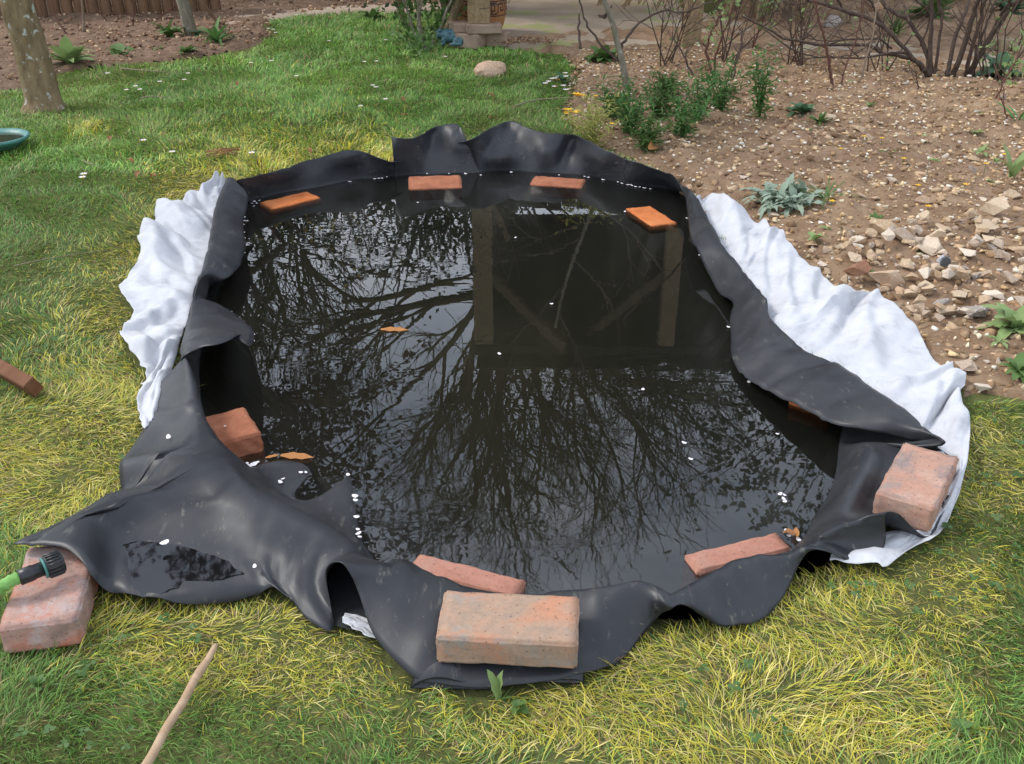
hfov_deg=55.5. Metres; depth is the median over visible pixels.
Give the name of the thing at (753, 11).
cane bundle
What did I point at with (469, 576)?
brick
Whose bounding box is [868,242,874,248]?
stone
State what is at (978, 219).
stone
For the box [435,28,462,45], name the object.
frog ornament
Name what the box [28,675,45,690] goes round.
lawn weed
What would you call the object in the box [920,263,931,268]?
stone
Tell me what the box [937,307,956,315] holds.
stone
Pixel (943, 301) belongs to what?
stone
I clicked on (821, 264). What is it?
stone
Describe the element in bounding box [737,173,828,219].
lambs ear
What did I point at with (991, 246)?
stone
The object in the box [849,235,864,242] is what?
stone
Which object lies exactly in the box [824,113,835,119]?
stone
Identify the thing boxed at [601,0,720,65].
twiggy shrub
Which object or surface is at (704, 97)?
wallflower
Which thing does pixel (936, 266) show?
stone
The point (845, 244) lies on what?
stone
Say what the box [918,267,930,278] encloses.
stone
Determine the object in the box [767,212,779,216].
stone
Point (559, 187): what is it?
brick
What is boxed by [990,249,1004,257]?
stone
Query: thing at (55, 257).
fallen twig
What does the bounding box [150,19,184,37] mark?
withered plant
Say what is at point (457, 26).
brick
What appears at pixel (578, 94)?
flower head
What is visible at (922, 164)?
stone
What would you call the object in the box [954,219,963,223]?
stone
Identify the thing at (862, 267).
stone
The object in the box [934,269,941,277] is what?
stone
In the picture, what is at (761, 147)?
stone
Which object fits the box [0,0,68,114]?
plum tree
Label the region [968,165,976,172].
stone
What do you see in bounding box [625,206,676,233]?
brick
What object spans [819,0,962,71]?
twiggy shrub
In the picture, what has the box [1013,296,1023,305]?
stone
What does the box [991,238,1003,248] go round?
stone
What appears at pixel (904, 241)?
stone
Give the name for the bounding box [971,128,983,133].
weed
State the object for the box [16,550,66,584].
hose connector
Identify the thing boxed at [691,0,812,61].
twiggy shrub
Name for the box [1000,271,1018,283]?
stone
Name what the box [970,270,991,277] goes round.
stone
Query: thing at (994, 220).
stone
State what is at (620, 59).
sapling
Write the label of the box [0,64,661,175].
lawn grass
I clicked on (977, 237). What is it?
stone
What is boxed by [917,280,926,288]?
stone
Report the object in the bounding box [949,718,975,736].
lawn weed
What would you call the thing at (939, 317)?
stone
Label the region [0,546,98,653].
brick
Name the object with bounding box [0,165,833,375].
lawn grass
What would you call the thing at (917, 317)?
stone
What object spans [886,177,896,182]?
stone
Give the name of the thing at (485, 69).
rock
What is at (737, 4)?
rose stem
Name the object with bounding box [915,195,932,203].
stone
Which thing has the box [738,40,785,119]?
wallflower
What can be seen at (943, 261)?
split flint
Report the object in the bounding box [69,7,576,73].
lawn grass
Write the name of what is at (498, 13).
glazed pot
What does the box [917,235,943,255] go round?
stone
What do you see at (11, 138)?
bird bath
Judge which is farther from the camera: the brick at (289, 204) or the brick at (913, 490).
the brick at (289, 204)
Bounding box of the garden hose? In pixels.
[0,572,20,594]
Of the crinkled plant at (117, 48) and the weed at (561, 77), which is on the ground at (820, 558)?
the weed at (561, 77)
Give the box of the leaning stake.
[198,0,225,33]
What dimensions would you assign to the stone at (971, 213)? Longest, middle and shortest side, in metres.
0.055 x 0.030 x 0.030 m
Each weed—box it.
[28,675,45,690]
[510,699,528,715]
[556,72,570,81]
[807,111,833,124]
[808,231,825,240]
[869,211,882,218]
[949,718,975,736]
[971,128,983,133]
[973,144,989,156]
[984,332,1008,348]
[1002,143,1023,177]
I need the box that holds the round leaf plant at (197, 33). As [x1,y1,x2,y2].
[188,29,200,35]
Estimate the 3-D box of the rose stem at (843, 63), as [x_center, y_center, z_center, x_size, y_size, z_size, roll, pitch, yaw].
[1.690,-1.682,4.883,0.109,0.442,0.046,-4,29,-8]
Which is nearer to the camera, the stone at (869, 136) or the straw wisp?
the straw wisp
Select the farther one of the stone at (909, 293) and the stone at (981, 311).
the stone at (909, 293)
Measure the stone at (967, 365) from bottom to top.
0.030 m
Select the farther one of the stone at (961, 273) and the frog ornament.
the frog ornament
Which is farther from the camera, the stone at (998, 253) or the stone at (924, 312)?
the stone at (998, 253)
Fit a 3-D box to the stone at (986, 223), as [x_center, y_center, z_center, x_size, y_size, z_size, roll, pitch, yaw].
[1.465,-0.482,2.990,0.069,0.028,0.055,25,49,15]
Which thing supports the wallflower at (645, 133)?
on the soil bed at (896, 246)
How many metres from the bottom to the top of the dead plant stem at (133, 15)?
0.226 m
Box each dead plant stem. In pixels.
[51,0,67,33]
[81,0,85,31]
[85,0,106,20]
[130,0,134,25]
[152,3,176,20]
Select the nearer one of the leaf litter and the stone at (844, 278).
the stone at (844, 278)
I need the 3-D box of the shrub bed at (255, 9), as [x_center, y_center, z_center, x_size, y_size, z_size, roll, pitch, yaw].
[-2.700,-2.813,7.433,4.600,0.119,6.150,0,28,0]
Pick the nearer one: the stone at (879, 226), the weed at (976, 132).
the stone at (879, 226)
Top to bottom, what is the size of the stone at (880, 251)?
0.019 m
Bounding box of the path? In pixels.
[225,1,440,23]
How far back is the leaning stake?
6.26 m
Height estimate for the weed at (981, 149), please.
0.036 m
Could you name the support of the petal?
on the puddle
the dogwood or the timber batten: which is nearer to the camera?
the timber batten
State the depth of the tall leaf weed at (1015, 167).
3.54 m
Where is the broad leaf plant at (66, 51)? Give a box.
[48,35,94,63]
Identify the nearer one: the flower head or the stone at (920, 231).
the stone at (920, 231)
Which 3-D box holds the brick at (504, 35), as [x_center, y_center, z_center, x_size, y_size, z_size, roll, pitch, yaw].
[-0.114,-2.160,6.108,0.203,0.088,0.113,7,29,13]
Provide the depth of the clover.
1.52 m
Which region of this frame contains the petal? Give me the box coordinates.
[160,539,168,544]
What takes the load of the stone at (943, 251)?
on the stone
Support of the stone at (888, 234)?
on the soil bed at (896, 246)
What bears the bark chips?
on the shrub bed at (255, 9)
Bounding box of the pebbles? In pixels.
[535,42,1023,392]
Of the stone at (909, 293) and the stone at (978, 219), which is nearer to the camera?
the stone at (909, 293)
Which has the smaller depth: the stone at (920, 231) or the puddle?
the puddle
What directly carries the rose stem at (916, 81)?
on the soil bed at (896, 246)
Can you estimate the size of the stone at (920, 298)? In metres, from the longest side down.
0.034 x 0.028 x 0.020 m
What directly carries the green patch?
on the soil bed at (896, 246)
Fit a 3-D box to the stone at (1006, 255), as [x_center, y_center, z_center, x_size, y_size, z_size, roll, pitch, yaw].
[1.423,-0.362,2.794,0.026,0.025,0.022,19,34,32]
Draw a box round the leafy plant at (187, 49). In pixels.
[177,44,197,53]
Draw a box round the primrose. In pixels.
[357,6,386,20]
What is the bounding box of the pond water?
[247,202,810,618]
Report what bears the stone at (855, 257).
on the soil bed at (896, 246)
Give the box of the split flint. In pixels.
[936,255,950,266]
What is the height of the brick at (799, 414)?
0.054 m
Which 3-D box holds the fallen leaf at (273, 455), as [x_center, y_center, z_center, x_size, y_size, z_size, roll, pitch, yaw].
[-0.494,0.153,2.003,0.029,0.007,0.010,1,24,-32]
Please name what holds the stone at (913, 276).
on the soil bed at (896, 246)
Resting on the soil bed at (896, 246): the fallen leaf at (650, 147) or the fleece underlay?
the fallen leaf at (650, 147)
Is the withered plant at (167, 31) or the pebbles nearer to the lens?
the pebbles
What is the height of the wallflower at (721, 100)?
0.287 m
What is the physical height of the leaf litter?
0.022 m
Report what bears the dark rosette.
on the soil bed at (896, 246)
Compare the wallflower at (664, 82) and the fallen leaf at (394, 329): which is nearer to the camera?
the fallen leaf at (394, 329)
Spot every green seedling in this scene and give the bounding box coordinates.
[977,302,1023,338]
[998,352,1023,383]
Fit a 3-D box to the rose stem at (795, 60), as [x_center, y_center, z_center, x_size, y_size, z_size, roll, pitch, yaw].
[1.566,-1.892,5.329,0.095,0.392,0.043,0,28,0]
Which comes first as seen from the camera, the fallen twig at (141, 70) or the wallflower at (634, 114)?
the wallflower at (634, 114)
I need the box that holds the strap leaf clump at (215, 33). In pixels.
[193,16,234,46]
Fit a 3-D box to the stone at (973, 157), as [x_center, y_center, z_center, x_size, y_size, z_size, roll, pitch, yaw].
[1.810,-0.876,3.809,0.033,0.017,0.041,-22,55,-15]
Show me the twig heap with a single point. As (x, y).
(625, 3)
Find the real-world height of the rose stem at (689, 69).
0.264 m
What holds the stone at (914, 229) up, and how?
on the stone at (901, 233)
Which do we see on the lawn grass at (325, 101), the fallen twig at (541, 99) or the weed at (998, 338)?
the fallen twig at (541, 99)
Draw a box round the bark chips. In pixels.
[0,0,439,82]
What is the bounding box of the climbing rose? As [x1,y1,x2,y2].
[424,0,454,12]
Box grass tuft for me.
[798,176,862,210]
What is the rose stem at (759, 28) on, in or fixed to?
on the soil bed at (896, 246)
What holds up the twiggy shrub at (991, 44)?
on the soil bed at (896, 246)
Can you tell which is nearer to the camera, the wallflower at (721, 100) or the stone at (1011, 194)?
the stone at (1011, 194)
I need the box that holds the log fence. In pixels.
[0,0,220,17]
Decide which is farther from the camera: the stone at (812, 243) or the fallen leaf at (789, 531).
the stone at (812, 243)
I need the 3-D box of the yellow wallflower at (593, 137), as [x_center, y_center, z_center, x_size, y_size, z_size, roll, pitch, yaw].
[0.315,-1.056,3.901,0.310,0.231,0.382,0,28,0]
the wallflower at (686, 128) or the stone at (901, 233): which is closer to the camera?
the stone at (901, 233)
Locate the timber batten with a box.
[0,359,42,396]
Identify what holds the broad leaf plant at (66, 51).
on the shrub bed at (255, 9)
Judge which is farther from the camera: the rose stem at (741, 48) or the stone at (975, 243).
the rose stem at (741, 48)
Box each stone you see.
[758,144,767,149]
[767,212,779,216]
[805,240,817,245]
[808,248,816,254]
[817,261,827,266]
[822,246,832,253]
[824,15,842,26]
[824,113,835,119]
[824,267,830,273]
[839,220,852,225]
[840,240,853,248]
[840,274,847,283]
[843,259,871,275]
[847,229,852,237]
[848,251,861,262]
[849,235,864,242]
[852,125,865,131]
[855,247,861,253]
[865,2,883,10]
[865,134,873,139]
[865,228,877,237]
[867,251,877,261]
[867,254,875,261]
[867,270,904,289]
[868,219,897,235]
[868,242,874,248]
[875,240,883,248]
[876,248,884,255]
[879,286,889,291]
[881,228,895,240]
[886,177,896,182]
[892,227,918,246]
[895,286,903,294]
[899,258,914,268]
[902,239,915,243]
[904,289,918,296]
[905,272,919,280]
[906,217,916,223]
[906,305,914,311]
[909,285,921,292]
[910,225,918,233]
[911,303,927,318]
[912,294,926,303]
[913,313,920,321]
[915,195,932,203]
[915,237,923,241]
[916,162,926,167]
[916,220,926,224]
[917,226,922,233]
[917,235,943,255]
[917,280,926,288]
[918,210,929,220]
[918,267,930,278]
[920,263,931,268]
[921,281,934,292]
[922,310,931,314]
[929,228,946,236]
[930,263,942,270]
[932,298,950,304]
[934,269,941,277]
[934,313,944,321]
[935,223,947,230]
[935,302,946,309]
[936,249,947,253]
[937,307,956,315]
[938,193,946,200]
[941,268,955,279]
[946,305,956,309]
[948,264,959,267]
[951,290,967,297]
[952,266,969,279]
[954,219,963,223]
[954,360,977,371]
[957,307,965,313]
[958,247,975,256]
[960,307,975,312]
[962,305,987,316]
[963,209,977,219]
[968,155,978,160]
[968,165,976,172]
[968,234,983,243]
[969,239,979,246]
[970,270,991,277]
[971,273,980,279]
[973,383,991,391]
[974,214,981,223]
[974,323,987,329]
[976,219,999,228]
[978,228,989,233]
[979,196,1009,215]
[979,295,991,303]
[982,234,994,241]
[982,290,1004,299]
[987,243,996,249]
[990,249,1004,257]
[991,218,999,223]
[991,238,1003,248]
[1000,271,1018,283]
[1001,189,1021,199]
[1003,251,1010,260]
[1007,246,1023,252]
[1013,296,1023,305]
[1016,249,1023,256]
[1017,227,1023,234]
[1018,265,1023,273]
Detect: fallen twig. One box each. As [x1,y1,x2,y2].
[14,249,106,265]
[121,68,163,71]
[512,96,580,106]
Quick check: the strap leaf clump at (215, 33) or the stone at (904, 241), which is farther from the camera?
the strap leaf clump at (215, 33)
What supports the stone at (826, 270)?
on the soil bed at (896, 246)
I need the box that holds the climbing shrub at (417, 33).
[347,0,466,59]
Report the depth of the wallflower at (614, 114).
4.28 m
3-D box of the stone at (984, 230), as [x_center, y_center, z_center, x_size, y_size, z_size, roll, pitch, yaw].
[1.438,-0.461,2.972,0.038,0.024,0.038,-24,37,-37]
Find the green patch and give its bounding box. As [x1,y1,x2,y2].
[986,0,1023,14]
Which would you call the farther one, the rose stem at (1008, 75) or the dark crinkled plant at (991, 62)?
the dark crinkled plant at (991, 62)
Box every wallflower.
[556,84,627,144]
[587,73,638,119]
[604,79,657,135]
[614,107,681,153]
[635,76,682,119]
[647,61,684,99]
[660,85,717,137]
[662,70,731,121]
[693,52,747,110]
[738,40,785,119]
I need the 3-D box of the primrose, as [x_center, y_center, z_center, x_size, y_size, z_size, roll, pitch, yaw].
[-0.999,-2.681,7.076,0.225,0.096,0.168,16,32,27]
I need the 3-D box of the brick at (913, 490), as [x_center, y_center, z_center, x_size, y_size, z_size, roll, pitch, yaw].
[0.737,0.188,1.772,0.104,0.056,0.203,17,33,29]
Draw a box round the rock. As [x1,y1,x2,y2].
[473,60,506,77]
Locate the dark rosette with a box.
[584,45,625,63]
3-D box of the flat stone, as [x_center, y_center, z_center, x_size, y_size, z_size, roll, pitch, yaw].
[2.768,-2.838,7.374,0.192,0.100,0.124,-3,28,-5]
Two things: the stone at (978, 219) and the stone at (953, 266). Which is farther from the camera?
the stone at (978, 219)
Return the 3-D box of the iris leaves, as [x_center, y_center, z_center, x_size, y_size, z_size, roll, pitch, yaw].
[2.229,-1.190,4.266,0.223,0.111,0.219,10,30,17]
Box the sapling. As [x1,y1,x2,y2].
[479,0,712,91]
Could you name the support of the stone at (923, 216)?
on the soil bed at (896, 246)
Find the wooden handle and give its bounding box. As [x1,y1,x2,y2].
[141,643,217,763]
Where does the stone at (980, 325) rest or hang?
on the soil bed at (896, 246)
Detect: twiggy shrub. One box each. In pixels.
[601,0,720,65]
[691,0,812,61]
[758,0,867,65]
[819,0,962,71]
[914,0,1023,84]
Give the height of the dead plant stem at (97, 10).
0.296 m
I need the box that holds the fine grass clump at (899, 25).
[880,8,922,34]
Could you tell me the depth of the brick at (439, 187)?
3.66 m
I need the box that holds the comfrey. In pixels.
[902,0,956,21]
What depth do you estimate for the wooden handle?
1.32 m
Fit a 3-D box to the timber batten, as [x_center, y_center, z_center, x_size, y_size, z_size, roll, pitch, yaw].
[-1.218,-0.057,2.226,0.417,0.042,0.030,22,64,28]
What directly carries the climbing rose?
on the ground at (820, 558)
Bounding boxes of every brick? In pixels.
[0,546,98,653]
[206,407,264,461]
[259,192,320,216]
[408,175,461,200]
[413,554,525,593]
[436,590,579,668]
[448,33,486,49]
[449,20,467,32]
[466,22,501,33]
[487,30,510,46]
[530,176,585,200]
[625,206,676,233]
[680,533,790,614]
[787,401,830,430]
[872,443,958,531]
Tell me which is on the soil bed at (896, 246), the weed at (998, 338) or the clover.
the weed at (998, 338)
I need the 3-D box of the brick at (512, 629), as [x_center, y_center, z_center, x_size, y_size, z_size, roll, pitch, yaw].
[-0.004,0.362,1.426,0.205,0.054,0.107,2,28,4]
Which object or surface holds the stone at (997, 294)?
on the soil bed at (896, 246)
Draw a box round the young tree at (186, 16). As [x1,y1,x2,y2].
[176,0,197,35]
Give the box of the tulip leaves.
[487,669,502,701]
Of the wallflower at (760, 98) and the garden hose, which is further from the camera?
the wallflower at (760, 98)
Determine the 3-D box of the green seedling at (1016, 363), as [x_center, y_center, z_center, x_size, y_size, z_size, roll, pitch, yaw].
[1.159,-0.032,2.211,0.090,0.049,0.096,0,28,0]
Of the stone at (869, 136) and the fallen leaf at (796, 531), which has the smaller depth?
the fallen leaf at (796, 531)
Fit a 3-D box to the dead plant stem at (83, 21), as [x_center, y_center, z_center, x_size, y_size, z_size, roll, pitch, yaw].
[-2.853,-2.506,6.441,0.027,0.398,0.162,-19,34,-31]
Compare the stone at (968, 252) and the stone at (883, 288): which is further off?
the stone at (968, 252)
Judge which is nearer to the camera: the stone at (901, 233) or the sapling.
the stone at (901, 233)
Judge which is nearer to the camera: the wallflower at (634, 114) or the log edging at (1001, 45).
the wallflower at (634, 114)
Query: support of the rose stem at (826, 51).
on the soil bed at (896, 246)
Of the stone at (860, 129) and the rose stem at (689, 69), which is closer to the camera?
the stone at (860, 129)
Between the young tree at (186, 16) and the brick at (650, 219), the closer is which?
the brick at (650, 219)
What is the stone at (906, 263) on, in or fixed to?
on the soil bed at (896, 246)
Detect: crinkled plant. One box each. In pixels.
[106,43,133,54]
[975,51,1022,76]
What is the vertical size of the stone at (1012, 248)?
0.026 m
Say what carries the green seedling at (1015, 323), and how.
on the soil bed at (896, 246)
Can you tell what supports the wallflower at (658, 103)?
on the soil bed at (896, 246)
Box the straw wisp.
[205,146,241,156]
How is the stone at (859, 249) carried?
on the soil bed at (896, 246)
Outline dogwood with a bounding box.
[741,0,1022,77]
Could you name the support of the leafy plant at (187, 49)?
on the shrub bed at (255, 9)
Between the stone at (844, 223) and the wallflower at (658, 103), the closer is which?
the stone at (844, 223)
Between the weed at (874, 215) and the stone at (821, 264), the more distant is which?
the weed at (874, 215)
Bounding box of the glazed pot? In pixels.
[458,0,506,26]
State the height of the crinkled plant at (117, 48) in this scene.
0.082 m
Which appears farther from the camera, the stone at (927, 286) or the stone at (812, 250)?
the stone at (812, 250)
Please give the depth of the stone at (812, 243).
2.96 m
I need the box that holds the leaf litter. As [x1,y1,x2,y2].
[488,36,558,43]
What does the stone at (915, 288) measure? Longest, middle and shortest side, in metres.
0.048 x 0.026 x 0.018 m
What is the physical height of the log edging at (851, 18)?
0.158 m
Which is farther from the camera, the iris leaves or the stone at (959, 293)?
the iris leaves
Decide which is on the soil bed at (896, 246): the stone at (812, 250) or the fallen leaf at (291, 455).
the stone at (812, 250)
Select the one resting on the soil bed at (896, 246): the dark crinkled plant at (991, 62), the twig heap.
the dark crinkled plant at (991, 62)
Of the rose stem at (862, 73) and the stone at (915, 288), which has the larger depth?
the rose stem at (862, 73)
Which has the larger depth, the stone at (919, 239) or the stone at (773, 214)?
the stone at (773, 214)
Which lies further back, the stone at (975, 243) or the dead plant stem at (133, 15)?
the dead plant stem at (133, 15)
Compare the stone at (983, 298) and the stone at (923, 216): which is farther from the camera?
the stone at (923, 216)
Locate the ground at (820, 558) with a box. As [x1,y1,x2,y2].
[0,0,1023,763]
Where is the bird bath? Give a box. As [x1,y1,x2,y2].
[0,128,29,151]
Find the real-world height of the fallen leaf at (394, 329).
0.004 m
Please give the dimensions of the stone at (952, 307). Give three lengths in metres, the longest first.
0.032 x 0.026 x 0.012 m
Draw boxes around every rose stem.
[666,28,693,74]
[697,0,740,72]
[713,0,738,71]
[730,28,747,77]
[732,22,748,80]
[749,0,779,47]
[786,1,798,65]
[812,0,837,84]
[835,0,864,82]
[855,0,878,82]
[907,62,928,88]
[994,28,1023,98]
[994,63,1013,119]
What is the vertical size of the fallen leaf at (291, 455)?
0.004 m
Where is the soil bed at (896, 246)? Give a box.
[511,0,1023,399]
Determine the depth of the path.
7.46 m
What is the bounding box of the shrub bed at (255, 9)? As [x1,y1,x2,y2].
[0,0,437,89]
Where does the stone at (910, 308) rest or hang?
on the soil bed at (896, 246)
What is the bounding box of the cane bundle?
[724,0,808,25]
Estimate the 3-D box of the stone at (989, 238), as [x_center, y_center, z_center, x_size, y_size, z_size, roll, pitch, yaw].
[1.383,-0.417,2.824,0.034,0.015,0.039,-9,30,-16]
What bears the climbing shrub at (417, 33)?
on the ground at (820, 558)
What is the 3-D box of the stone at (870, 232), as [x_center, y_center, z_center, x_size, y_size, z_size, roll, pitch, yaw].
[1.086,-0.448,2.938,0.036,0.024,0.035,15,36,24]
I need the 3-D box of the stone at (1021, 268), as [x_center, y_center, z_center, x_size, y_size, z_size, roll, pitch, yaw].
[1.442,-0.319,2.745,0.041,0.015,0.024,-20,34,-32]
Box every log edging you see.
[839,10,858,25]
[986,37,1023,53]
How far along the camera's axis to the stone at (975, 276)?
2.71 m
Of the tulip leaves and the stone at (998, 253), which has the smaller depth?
the tulip leaves
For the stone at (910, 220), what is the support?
on the soil bed at (896, 246)
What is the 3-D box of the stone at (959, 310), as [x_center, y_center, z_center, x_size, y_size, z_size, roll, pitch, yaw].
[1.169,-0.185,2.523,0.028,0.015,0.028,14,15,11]
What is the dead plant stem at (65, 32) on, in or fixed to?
on the shrub bed at (255, 9)
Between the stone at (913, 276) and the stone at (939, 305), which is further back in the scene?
the stone at (913, 276)
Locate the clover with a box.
[0,330,1023,749]
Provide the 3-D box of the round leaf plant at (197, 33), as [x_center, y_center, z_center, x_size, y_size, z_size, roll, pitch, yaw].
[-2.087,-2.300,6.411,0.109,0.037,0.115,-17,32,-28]
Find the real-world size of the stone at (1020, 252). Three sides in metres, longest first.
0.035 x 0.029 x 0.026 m
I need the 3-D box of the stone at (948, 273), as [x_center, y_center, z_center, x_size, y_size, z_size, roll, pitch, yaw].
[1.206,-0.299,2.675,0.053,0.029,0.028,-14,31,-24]
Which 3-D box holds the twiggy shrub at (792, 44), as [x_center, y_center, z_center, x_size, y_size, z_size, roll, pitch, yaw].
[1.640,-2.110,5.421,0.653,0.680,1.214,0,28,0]
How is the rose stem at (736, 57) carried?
on the soil bed at (896, 246)
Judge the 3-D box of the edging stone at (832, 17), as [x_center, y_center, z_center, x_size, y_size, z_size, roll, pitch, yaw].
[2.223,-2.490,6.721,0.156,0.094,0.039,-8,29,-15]
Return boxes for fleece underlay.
[119,170,969,637]
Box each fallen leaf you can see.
[265,454,279,457]
[280,452,312,458]
[380,327,407,330]
[648,141,657,149]
[780,528,794,535]
[794,527,798,536]
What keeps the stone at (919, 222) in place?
on the soil bed at (896, 246)
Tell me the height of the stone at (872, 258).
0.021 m
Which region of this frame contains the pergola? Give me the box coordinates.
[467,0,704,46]
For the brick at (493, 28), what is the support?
on the brick at (471, 41)
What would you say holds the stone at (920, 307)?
on the soil bed at (896, 246)
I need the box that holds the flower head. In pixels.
[572,92,583,96]
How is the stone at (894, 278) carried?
on the stone
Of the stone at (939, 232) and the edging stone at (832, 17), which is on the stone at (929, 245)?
the stone at (939, 232)
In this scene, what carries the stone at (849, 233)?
on the soil bed at (896, 246)
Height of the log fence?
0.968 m
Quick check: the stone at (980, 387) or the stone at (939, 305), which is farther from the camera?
the stone at (939, 305)
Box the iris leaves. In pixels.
[993,100,1023,119]
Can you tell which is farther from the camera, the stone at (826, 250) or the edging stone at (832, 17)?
the edging stone at (832, 17)
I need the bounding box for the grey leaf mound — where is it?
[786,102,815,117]
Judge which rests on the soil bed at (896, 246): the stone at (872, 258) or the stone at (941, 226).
the stone at (941, 226)
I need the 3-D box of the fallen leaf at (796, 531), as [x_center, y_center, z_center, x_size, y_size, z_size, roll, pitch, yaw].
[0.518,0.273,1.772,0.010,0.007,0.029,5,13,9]
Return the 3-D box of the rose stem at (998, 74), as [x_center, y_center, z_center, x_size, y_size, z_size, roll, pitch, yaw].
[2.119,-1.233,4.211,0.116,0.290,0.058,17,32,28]
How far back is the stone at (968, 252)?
2.79 m
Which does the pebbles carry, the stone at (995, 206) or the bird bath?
the stone at (995, 206)
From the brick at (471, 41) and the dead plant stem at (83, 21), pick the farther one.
the dead plant stem at (83, 21)
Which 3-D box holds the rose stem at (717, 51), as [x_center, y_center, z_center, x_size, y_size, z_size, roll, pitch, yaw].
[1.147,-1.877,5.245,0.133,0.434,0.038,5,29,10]
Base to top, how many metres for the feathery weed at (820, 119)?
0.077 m
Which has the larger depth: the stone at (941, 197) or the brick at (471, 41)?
the brick at (471, 41)
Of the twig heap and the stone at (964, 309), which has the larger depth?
the twig heap
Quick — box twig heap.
[597,0,683,9]
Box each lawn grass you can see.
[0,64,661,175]
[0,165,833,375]
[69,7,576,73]
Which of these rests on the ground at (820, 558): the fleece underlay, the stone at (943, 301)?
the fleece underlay
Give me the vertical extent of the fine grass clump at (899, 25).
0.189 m
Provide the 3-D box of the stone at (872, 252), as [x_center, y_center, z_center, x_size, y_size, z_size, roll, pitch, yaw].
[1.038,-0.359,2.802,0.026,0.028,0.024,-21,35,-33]
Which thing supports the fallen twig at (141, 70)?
on the lawn grass at (325, 101)
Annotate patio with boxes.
[486,0,995,66]
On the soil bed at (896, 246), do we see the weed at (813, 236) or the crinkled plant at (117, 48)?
the weed at (813, 236)
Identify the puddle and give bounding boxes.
[123,541,243,596]

